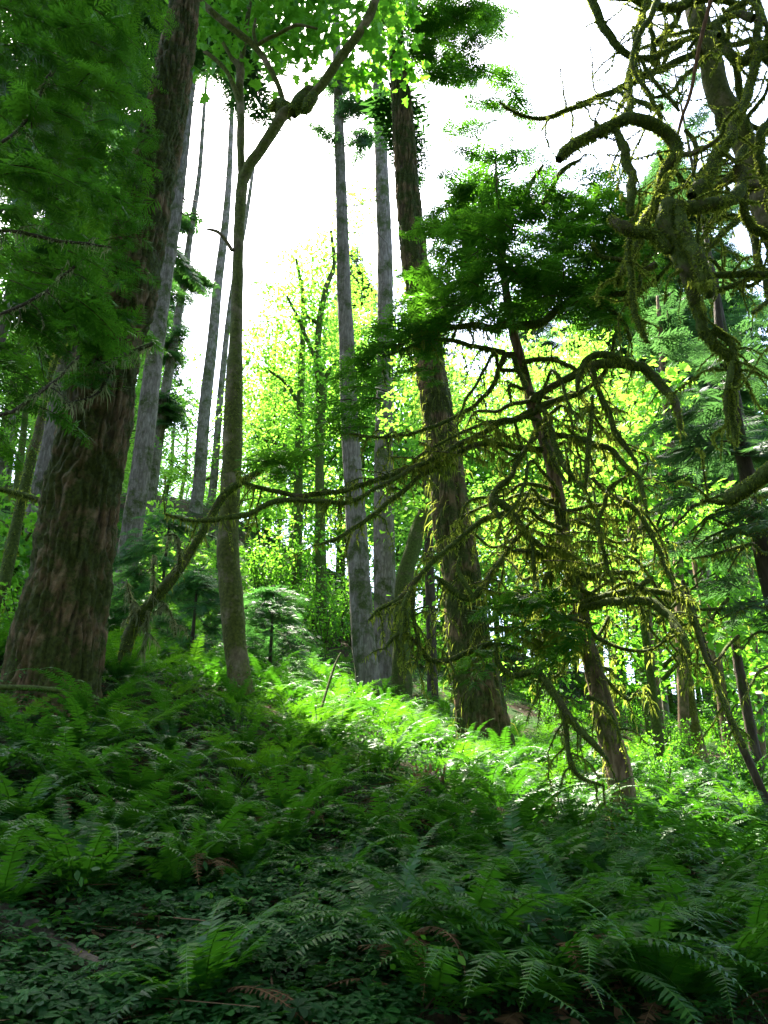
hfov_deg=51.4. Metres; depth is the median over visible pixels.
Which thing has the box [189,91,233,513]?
fir tree
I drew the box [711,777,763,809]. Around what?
lady fern
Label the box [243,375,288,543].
fir
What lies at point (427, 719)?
lady fern
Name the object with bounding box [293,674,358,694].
sword fern
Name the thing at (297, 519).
maple tree
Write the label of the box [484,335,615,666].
maple
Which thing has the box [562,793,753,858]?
sword fern
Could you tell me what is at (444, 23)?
fir tree
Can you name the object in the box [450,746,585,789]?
sword fern
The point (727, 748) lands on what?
huckleberry shrub
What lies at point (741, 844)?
sword fern
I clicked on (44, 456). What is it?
fir tree
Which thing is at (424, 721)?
lady fern
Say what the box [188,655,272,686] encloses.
sword fern
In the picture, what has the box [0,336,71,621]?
mossy sapling
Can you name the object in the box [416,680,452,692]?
sword fern
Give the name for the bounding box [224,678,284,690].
sword fern
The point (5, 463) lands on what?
maple tree
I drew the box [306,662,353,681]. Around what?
sword fern
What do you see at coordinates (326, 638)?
huckleberry shrub
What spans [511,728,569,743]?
lady fern
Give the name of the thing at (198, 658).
lady fern
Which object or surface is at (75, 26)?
hemlock tree
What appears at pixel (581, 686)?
lady fern
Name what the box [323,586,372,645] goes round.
huckleberry shrub
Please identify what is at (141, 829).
sword fern
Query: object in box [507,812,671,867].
sword fern
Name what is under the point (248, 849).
sword fern
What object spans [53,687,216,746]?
lady fern
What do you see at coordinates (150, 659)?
lady fern
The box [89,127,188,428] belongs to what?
fir
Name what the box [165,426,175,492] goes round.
slim tree
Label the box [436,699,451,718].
lady fern
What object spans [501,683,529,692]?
lady fern
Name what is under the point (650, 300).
fir
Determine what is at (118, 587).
huckleberry shrub
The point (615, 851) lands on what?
sword fern
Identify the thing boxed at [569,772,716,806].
lady fern
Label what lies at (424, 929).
dead fern
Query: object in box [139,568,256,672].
hemlock sapling
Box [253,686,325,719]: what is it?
lady fern
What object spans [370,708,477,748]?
sword fern
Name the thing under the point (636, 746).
lady fern
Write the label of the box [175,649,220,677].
sword fern
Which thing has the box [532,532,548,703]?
slim tree
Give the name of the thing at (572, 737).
sword fern
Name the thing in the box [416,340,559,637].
maple
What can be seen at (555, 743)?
sword fern
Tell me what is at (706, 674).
maple
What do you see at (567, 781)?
lady fern
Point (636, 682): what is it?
slim tree
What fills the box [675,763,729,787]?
sword fern
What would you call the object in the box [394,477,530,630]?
maple
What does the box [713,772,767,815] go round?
lady fern
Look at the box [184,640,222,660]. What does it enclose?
sword fern
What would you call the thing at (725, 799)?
lady fern
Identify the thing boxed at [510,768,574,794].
lady fern
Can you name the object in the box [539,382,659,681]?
maple
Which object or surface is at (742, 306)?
maple
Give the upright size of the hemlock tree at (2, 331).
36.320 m
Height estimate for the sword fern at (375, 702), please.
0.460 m
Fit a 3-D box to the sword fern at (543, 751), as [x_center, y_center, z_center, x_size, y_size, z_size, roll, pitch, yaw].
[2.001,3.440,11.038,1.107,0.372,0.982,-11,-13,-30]
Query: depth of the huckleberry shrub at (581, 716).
18.94 m
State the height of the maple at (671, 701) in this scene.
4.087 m
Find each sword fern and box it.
[0,615,13,660]
[0,706,135,761]
[0,726,203,830]
[0,737,77,774]
[0,766,142,823]
[0,795,175,872]
[0,805,235,897]
[0,808,79,852]
[0,821,132,901]
[1,687,187,765]
[1,738,254,831]
[2,797,170,839]
[5,667,185,733]
[6,745,246,803]
[8,799,221,861]
[54,891,363,1023]
[74,785,326,864]
[86,773,219,831]
[90,709,281,788]
[102,638,175,681]
[102,673,178,697]
[105,643,132,664]
[106,629,172,662]
[107,602,151,637]
[107,624,186,643]
[108,628,191,665]
[109,822,265,894]
[116,675,230,716]
[125,708,222,752]
[127,682,218,735]
[140,763,298,828]
[150,650,207,668]
[152,663,233,689]
[153,624,208,651]
[155,806,336,852]
[166,622,202,642]
[169,695,258,724]
[173,650,257,689]
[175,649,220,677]
[176,817,330,870]
[177,779,408,846]
[181,663,284,710]
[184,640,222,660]
[185,843,308,890]
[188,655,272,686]
[195,714,290,754]
[201,766,271,801]
[202,754,379,825]
[221,664,317,686]
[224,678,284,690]
[226,653,319,697]
[226,712,365,751]
[235,750,393,803]
[246,818,573,981]
[248,641,302,663]
[252,656,337,701]
[252,667,304,681]
[252,670,330,707]
[253,650,310,679]
[254,661,305,679]
[257,707,405,755]
[259,822,427,896]
[266,692,356,717]
[273,827,664,1012]
[283,662,322,678]
[286,849,515,918]
[289,690,351,713]
[290,874,635,1023]
[291,681,325,694]
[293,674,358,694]
[295,655,353,673]
[304,692,400,727]
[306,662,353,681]
[308,774,469,873]
[309,670,353,686]
[327,815,510,893]
[329,716,460,773]
[332,698,430,726]
[335,668,354,682]
[339,693,402,717]
[340,883,767,1023]
[345,680,386,698]
[356,697,439,719]
[362,688,411,710]
[363,783,543,832]
[367,827,765,1023]
[369,713,413,739]
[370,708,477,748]
[372,681,407,701]
[376,794,678,907]
[382,745,522,803]
[382,806,555,866]
[383,675,404,694]
[383,682,420,697]
[389,741,502,783]
[400,693,443,708]
[400,698,434,713]
[400,774,624,849]
[403,756,592,815]
[413,689,449,704]
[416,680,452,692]
[416,846,584,901]
[419,770,609,829]
[423,702,455,730]
[424,724,488,749]
[425,746,550,786]
[426,827,608,871]
[431,870,680,966]
[433,699,454,716]
[444,744,511,771]
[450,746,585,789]
[452,719,501,754]
[455,726,559,765]
[456,805,700,877]
[460,847,758,980]
[479,825,760,901]
[489,767,672,834]
[492,774,564,799]
[496,876,767,947]
[506,749,563,770]
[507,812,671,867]
[510,715,539,733]
[510,897,767,1023]
[513,736,570,759]
[514,730,594,754]
[514,769,638,812]
[520,745,563,766]
[521,738,576,759]
[529,729,585,747]
[529,817,606,844]
[535,855,767,963]
[539,776,663,821]
[541,755,673,785]
[542,743,635,775]
[548,727,593,758]
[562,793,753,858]
[567,833,706,882]
[569,791,767,874]
[574,847,767,931]
[576,757,686,796]
[583,778,659,791]
[595,890,767,1021]
[602,913,767,1022]
[605,822,710,868]
[608,791,729,826]
[608,801,767,877]
[622,785,767,843]
[628,737,695,770]
[630,757,718,789]
[633,864,767,929]
[636,784,762,820]
[636,790,699,810]
[640,770,744,799]
[641,754,726,784]
[644,829,767,887]
[652,787,750,809]
[653,794,767,843]
[666,758,767,791]
[670,766,766,831]
[674,760,739,787]
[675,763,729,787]
[676,755,734,782]
[678,759,725,771]
[688,763,767,806]
[689,870,767,938]
[714,790,767,856]
[745,854,767,873]
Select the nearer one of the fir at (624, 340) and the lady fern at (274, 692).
the lady fern at (274, 692)
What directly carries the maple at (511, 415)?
on the ground
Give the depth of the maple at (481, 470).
36.30 m
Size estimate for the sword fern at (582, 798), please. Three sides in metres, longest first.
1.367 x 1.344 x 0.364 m
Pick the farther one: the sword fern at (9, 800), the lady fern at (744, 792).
the lady fern at (744, 792)
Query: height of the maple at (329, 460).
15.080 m
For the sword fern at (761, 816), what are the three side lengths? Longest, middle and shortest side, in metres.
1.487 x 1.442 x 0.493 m
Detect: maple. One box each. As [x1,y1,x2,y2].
[0,227,91,481]
[1,293,141,482]
[1,370,43,455]
[10,414,167,493]
[122,353,216,495]
[124,431,219,499]
[128,331,196,464]
[157,450,211,498]
[163,458,243,506]
[179,462,265,523]
[203,479,314,539]
[207,354,335,537]
[208,397,293,522]
[214,309,373,547]
[242,286,417,560]
[253,259,414,574]
[272,468,405,591]
[273,269,456,541]
[304,310,484,553]
[334,467,438,580]
[359,385,511,610]
[365,354,463,566]
[370,534,506,634]
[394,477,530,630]
[395,354,537,554]
[396,379,553,585]
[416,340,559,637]
[436,492,558,659]
[453,364,582,652]
[463,376,624,601]
[484,312,637,564]
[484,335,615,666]
[487,576,616,678]
[492,507,639,681]
[494,337,708,680]
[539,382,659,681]
[549,476,664,688]
[552,321,632,647]
[565,376,765,661]
[579,593,720,713]
[616,516,761,707]
[622,384,767,514]
[623,383,767,624]
[630,623,767,719]
[670,489,767,714]
[672,606,767,716]
[693,294,767,522]
[696,473,767,629]
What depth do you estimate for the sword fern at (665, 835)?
5.85 m
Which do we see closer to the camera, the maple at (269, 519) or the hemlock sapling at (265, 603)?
the hemlock sapling at (265, 603)
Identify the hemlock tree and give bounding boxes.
[0,0,178,456]
[0,3,120,486]
[0,3,171,478]
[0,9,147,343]
[160,135,753,828]
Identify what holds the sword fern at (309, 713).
on the ground
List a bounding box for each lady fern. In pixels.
[0,692,62,725]
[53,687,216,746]
[108,626,203,677]
[109,626,125,646]
[117,626,192,660]
[135,669,216,701]
[136,635,180,672]
[148,652,213,673]
[154,621,203,640]
[158,635,224,673]
[167,715,320,784]
[194,648,265,673]
[204,689,289,727]
[216,721,321,783]
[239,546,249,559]
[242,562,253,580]
[245,627,285,644]
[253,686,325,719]
[255,680,304,704]
[261,709,336,735]
[273,679,354,733]
[279,741,364,771]
[296,658,347,682]
[298,692,376,731]
[299,639,342,659]
[300,681,351,701]
[310,675,385,706]
[315,685,355,695]
[326,695,417,735]
[327,740,403,777]
[334,652,352,662]
[356,775,436,803]
[362,720,433,753]
[366,728,427,760]
[368,767,463,788]
[375,698,448,730]
[381,706,451,734]
[391,715,458,737]
[399,705,441,725]
[408,710,456,731]
[408,739,504,769]
[414,700,447,719]
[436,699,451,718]
[441,738,491,753]
[449,727,554,754]
[462,739,507,762]
[496,753,555,775]
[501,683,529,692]
[510,724,529,734]
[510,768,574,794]
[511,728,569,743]
[516,719,562,740]
[517,683,545,699]
[517,741,589,769]
[538,740,593,758]
[541,752,596,780]
[542,772,597,787]
[557,708,587,719]
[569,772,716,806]
[570,701,588,712]
[572,676,588,694]
[575,767,666,789]
[579,719,591,729]
[584,747,643,761]
[622,733,652,748]
[622,734,667,755]
[628,747,653,758]
[634,774,705,803]
[649,786,757,812]
[669,703,677,717]
[698,713,716,731]
[704,726,718,743]
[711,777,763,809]
[711,827,767,863]
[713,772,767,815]
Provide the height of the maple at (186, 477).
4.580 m
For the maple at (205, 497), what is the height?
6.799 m
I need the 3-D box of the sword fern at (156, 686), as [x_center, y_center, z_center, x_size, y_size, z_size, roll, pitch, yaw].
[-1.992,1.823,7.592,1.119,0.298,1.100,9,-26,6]
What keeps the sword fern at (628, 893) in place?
on the ground
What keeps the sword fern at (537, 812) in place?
on the ground
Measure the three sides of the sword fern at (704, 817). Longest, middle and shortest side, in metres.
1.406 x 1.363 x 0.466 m
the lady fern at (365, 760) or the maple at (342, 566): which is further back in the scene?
the maple at (342, 566)
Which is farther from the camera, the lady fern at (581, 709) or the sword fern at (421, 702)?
the lady fern at (581, 709)
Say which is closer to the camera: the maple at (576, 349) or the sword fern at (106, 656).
the sword fern at (106, 656)
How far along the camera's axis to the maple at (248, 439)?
35.70 m
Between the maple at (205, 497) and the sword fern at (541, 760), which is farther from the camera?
the maple at (205, 497)
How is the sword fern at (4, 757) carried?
on the ground
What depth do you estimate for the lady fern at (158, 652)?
9.94 m
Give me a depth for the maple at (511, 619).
25.04 m
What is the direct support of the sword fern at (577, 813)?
on the ground
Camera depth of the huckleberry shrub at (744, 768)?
9.78 m
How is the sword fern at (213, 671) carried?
on the ground
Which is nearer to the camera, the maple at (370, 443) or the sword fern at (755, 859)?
the sword fern at (755, 859)
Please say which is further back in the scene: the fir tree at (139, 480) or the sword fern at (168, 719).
the fir tree at (139, 480)
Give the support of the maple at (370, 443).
on the ground
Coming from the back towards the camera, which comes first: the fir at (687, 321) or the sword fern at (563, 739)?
the fir at (687, 321)
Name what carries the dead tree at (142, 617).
on the ground
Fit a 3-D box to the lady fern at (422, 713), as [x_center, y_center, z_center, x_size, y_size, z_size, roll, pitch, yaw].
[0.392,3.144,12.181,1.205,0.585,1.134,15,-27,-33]
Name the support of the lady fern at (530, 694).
on the ground
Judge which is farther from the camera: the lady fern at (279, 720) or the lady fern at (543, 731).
the lady fern at (543, 731)
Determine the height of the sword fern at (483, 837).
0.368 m
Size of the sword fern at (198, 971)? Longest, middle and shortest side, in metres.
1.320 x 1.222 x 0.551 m
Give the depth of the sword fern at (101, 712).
6.74 m
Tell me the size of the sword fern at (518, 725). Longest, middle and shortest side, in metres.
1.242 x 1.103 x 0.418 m
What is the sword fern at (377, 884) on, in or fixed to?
on the ground
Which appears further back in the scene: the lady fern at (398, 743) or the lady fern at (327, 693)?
the lady fern at (327, 693)
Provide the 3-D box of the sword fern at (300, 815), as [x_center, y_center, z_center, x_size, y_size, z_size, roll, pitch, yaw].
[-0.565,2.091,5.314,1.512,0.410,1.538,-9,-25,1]
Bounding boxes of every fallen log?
[0,850,34,882]
[0,899,110,992]
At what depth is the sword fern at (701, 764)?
11.23 m
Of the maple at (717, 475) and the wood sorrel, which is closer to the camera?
the wood sorrel
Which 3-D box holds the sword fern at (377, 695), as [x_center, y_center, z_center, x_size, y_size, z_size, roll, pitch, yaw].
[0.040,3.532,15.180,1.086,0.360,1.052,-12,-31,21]
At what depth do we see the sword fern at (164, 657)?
10.50 m
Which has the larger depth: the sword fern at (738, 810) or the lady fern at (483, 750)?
the lady fern at (483, 750)
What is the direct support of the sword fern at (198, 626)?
on the ground
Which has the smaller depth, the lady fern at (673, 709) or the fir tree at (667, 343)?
the fir tree at (667, 343)
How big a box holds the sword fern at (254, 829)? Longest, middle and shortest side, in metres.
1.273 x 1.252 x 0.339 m
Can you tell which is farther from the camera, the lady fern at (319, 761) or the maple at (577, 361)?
the maple at (577, 361)
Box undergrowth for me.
[0,479,767,1023]
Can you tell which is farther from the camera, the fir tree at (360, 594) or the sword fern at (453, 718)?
the fir tree at (360, 594)
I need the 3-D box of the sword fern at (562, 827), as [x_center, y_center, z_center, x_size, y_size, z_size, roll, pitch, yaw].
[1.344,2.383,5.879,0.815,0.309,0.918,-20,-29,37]
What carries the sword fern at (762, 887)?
on the ground
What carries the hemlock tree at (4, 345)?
on the ground
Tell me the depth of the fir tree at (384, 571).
21.09 m
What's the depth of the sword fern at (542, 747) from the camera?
11.57 m
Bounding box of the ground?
[0,483,767,1023]
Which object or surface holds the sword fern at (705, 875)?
on the ground
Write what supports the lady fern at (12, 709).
on the ground
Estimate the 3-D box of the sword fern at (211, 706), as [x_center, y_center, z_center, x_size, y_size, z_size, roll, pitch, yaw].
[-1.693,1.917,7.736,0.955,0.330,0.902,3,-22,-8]
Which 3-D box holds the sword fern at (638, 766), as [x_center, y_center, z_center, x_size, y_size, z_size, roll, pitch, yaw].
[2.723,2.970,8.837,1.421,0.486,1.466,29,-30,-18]
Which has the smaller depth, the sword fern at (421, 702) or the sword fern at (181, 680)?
the sword fern at (181, 680)
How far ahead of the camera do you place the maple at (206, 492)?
42.86 m
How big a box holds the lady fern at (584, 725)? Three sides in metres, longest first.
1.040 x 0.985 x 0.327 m
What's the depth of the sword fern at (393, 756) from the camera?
7.46 m
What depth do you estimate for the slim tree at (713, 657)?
12.90 m
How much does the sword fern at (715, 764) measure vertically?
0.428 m
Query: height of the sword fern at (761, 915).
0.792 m
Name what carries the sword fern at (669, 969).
on the ground
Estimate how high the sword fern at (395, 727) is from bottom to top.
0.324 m
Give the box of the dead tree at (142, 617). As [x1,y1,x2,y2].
[112,465,270,682]
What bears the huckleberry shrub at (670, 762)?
on the ground
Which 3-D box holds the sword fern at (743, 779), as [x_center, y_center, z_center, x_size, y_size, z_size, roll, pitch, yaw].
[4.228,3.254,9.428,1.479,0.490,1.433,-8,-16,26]
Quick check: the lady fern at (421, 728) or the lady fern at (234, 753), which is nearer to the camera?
the lady fern at (234, 753)
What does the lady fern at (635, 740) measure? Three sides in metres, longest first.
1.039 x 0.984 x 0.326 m
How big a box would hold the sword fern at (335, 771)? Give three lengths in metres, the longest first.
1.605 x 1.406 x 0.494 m
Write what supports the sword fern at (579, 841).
on the ground
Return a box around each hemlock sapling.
[108,508,250,656]
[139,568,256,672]
[243,585,329,680]
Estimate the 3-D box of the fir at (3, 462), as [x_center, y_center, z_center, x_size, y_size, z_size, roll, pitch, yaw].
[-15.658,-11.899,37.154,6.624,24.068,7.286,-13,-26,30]
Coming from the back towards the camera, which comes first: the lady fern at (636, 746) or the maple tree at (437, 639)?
the maple tree at (437, 639)
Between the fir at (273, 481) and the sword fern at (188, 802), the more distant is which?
the fir at (273, 481)
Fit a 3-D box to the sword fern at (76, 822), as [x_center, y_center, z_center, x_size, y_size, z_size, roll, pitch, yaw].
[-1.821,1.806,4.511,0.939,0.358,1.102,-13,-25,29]
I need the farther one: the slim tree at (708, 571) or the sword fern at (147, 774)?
the slim tree at (708, 571)
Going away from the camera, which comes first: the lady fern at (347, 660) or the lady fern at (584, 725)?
the lady fern at (584, 725)
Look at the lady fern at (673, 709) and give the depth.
22.77 m
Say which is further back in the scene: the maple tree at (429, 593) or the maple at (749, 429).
the maple at (749, 429)
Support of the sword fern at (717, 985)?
on the ground
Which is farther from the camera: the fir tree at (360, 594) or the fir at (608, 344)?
the fir at (608, 344)
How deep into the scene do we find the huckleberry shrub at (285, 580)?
22.87 m
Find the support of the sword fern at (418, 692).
on the ground
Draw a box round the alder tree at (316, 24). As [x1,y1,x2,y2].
[162,0,430,710]
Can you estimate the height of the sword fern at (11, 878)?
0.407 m
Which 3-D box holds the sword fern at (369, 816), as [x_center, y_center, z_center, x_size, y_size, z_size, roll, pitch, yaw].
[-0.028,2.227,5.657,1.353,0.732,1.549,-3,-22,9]
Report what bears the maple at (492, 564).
on the ground
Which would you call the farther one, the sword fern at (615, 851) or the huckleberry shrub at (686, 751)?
the huckleberry shrub at (686, 751)
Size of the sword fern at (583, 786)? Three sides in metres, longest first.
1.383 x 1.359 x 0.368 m
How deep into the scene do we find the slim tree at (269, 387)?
41.46 m
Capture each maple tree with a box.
[0,149,90,505]
[0,492,39,616]
[113,462,296,616]
[158,376,281,496]
[224,250,340,621]
[258,565,449,670]
[265,178,377,636]
[372,364,511,706]
[388,324,499,708]
[465,329,692,726]
[472,471,596,700]
[499,0,767,507]
[563,355,767,765]
[567,493,718,748]
[654,495,767,759]
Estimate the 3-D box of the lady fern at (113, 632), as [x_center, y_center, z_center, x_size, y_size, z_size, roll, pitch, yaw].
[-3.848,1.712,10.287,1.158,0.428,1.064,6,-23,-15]
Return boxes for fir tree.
[0,0,433,722]
[0,22,208,568]
[83,1,262,588]
[133,78,219,527]
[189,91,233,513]
[206,168,254,506]
[305,6,383,698]
[348,39,416,689]
[386,0,548,755]
[626,278,767,710]
[626,295,735,769]
[636,67,767,494]
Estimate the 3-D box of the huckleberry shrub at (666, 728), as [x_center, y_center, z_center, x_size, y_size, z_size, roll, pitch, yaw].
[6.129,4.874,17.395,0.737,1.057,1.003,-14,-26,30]
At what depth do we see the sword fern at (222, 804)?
5.47 m
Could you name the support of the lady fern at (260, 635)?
on the ground
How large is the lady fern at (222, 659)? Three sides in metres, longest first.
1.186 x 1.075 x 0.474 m
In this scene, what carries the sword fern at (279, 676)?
on the ground
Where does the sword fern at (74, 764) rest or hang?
on the ground
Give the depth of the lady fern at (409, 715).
10.54 m
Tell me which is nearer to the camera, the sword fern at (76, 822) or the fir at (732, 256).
the sword fern at (76, 822)
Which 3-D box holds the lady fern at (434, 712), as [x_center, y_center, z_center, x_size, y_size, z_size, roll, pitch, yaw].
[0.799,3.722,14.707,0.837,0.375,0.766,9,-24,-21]
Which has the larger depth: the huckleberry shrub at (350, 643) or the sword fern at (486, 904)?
the huckleberry shrub at (350, 643)
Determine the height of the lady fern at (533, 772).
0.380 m
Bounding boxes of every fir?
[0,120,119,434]
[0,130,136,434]
[0,135,99,474]
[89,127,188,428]
[122,212,197,488]
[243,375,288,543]
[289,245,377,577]
[395,303,477,621]
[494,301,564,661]
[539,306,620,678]
[560,275,702,682]
[597,241,676,690]
[609,184,767,706]
[619,287,757,712]
[630,145,767,714]
[670,165,767,521]
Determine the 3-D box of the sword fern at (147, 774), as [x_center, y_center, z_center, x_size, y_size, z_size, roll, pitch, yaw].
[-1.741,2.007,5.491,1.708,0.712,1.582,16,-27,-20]
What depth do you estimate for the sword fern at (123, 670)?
8.31 m
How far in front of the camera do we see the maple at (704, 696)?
22.14 m
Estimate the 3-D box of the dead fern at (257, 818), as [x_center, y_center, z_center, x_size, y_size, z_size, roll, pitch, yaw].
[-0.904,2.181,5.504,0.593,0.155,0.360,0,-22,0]
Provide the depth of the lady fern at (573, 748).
11.63 m
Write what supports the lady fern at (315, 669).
on the ground
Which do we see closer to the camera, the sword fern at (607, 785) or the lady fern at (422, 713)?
the sword fern at (607, 785)
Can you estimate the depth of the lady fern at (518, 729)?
15.13 m
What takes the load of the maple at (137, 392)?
on the ground
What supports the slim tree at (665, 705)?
on the ground
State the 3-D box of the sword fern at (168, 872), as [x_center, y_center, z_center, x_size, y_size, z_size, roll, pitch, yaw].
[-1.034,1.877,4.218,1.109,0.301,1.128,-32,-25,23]
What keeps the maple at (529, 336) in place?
on the ground
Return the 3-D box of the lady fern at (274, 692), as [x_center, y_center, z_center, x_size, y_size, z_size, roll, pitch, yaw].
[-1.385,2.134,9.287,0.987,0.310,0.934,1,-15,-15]
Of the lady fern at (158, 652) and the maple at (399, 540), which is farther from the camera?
the maple at (399, 540)
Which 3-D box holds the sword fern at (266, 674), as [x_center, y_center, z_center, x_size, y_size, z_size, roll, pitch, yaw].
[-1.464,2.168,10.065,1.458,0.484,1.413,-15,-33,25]
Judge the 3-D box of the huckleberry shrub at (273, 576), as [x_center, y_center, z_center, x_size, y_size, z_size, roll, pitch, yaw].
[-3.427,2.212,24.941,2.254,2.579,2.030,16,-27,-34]
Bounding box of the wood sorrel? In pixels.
[0,640,767,1023]
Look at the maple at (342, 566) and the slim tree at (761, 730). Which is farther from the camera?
the maple at (342, 566)
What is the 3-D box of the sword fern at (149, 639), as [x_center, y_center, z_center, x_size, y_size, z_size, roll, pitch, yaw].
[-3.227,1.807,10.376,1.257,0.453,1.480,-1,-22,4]
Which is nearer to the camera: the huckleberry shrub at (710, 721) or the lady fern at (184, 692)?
the lady fern at (184, 692)
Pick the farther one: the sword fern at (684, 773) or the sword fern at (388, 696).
the sword fern at (388, 696)
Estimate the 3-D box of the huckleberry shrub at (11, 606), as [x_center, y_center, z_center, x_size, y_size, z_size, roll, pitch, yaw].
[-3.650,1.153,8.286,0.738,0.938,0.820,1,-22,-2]
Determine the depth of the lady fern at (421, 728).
9.96 m
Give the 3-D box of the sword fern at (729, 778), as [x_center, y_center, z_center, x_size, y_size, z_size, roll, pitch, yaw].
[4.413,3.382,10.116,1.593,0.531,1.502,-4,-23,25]
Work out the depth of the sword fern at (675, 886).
3.82 m
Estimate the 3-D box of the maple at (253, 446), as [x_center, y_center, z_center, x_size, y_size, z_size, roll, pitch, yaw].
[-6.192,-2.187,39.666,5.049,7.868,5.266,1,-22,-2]
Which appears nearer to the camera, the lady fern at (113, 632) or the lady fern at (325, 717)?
the lady fern at (325, 717)
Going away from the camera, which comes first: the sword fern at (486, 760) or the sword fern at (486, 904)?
the sword fern at (486, 904)
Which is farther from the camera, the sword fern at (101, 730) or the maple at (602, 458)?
the maple at (602, 458)
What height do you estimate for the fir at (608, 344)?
20.180 m
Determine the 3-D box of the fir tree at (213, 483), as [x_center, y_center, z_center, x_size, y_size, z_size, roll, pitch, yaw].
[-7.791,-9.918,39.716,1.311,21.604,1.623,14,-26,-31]
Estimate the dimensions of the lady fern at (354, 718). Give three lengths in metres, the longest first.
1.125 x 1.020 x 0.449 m
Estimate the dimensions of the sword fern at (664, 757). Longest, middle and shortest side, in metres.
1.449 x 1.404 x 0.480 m
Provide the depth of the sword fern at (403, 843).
4.92 m
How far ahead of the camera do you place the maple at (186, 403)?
50.24 m
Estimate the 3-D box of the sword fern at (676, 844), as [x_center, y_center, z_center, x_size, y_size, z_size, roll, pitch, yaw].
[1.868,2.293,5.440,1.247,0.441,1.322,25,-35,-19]
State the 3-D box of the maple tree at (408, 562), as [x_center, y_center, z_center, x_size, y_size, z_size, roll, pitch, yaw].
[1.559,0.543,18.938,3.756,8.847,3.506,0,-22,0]
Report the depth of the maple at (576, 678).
27.41 m
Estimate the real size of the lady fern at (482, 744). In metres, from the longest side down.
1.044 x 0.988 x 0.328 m
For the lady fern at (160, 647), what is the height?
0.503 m
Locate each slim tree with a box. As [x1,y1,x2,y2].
[4,416,15,499]
[10,379,28,517]
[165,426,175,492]
[179,433,187,498]
[259,325,278,524]
[275,383,286,548]
[519,582,526,667]
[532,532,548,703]
[568,485,579,673]
[587,455,603,664]
[602,397,709,764]
[608,409,666,749]
[627,500,642,707]
[645,418,671,735]
[663,464,737,768]
[693,465,712,581]
[706,545,765,777]
[746,523,766,763]
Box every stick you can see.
[0,684,74,693]
[320,652,340,708]
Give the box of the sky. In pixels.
[0,0,767,704]
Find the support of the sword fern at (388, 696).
on the ground
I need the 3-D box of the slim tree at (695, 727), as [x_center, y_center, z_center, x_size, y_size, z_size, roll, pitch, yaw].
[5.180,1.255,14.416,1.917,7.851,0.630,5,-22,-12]
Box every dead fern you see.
[95,838,186,856]
[189,853,238,883]
[253,816,280,824]
[332,926,464,1000]
[519,918,600,958]
[556,933,628,996]
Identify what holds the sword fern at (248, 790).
on the ground
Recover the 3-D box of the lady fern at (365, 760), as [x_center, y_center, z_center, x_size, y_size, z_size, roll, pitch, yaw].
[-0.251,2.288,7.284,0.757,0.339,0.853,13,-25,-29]
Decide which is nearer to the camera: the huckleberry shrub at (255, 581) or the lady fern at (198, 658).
the lady fern at (198, 658)
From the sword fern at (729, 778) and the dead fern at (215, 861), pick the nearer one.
the dead fern at (215, 861)
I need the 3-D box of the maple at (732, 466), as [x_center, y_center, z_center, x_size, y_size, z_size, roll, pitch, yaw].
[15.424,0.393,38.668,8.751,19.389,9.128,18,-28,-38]
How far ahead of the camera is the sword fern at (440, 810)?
6.05 m
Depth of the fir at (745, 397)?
32.74 m
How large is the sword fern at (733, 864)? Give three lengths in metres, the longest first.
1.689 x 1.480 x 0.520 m
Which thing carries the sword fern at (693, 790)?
on the ground
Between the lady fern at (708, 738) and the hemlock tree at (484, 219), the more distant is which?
the lady fern at (708, 738)
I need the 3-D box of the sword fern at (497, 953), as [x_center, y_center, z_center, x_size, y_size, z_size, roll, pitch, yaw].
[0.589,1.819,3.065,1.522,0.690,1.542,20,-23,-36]
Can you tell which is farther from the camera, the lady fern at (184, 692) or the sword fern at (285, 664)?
the sword fern at (285, 664)
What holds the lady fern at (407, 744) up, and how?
on the ground
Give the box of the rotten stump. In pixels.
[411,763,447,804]
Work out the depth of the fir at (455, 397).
53.57 m
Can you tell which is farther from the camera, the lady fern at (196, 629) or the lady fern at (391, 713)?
the lady fern at (196, 629)
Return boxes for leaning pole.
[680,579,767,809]
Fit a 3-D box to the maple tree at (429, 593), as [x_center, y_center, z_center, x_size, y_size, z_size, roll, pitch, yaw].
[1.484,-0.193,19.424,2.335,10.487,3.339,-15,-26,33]
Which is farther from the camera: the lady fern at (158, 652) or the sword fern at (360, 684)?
the sword fern at (360, 684)
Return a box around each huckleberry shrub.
[0,582,22,632]
[110,568,131,615]
[239,539,293,591]
[243,542,313,618]
[272,560,335,637]
[276,580,314,648]
[289,550,347,624]
[300,588,350,656]
[316,576,349,645]
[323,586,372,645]
[410,606,425,635]
[411,612,442,663]
[436,640,447,669]
[526,689,560,732]
[574,701,616,728]
[616,697,648,740]
[624,729,683,784]
[647,710,678,753]
[662,718,706,772]
[697,702,739,746]
[701,715,764,770]
[715,735,767,787]
[738,716,767,757]
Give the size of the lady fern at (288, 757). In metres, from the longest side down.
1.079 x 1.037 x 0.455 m
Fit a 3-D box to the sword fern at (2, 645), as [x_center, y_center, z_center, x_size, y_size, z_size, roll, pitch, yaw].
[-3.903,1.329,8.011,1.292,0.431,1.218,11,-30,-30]
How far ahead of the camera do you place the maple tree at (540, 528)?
23.63 m

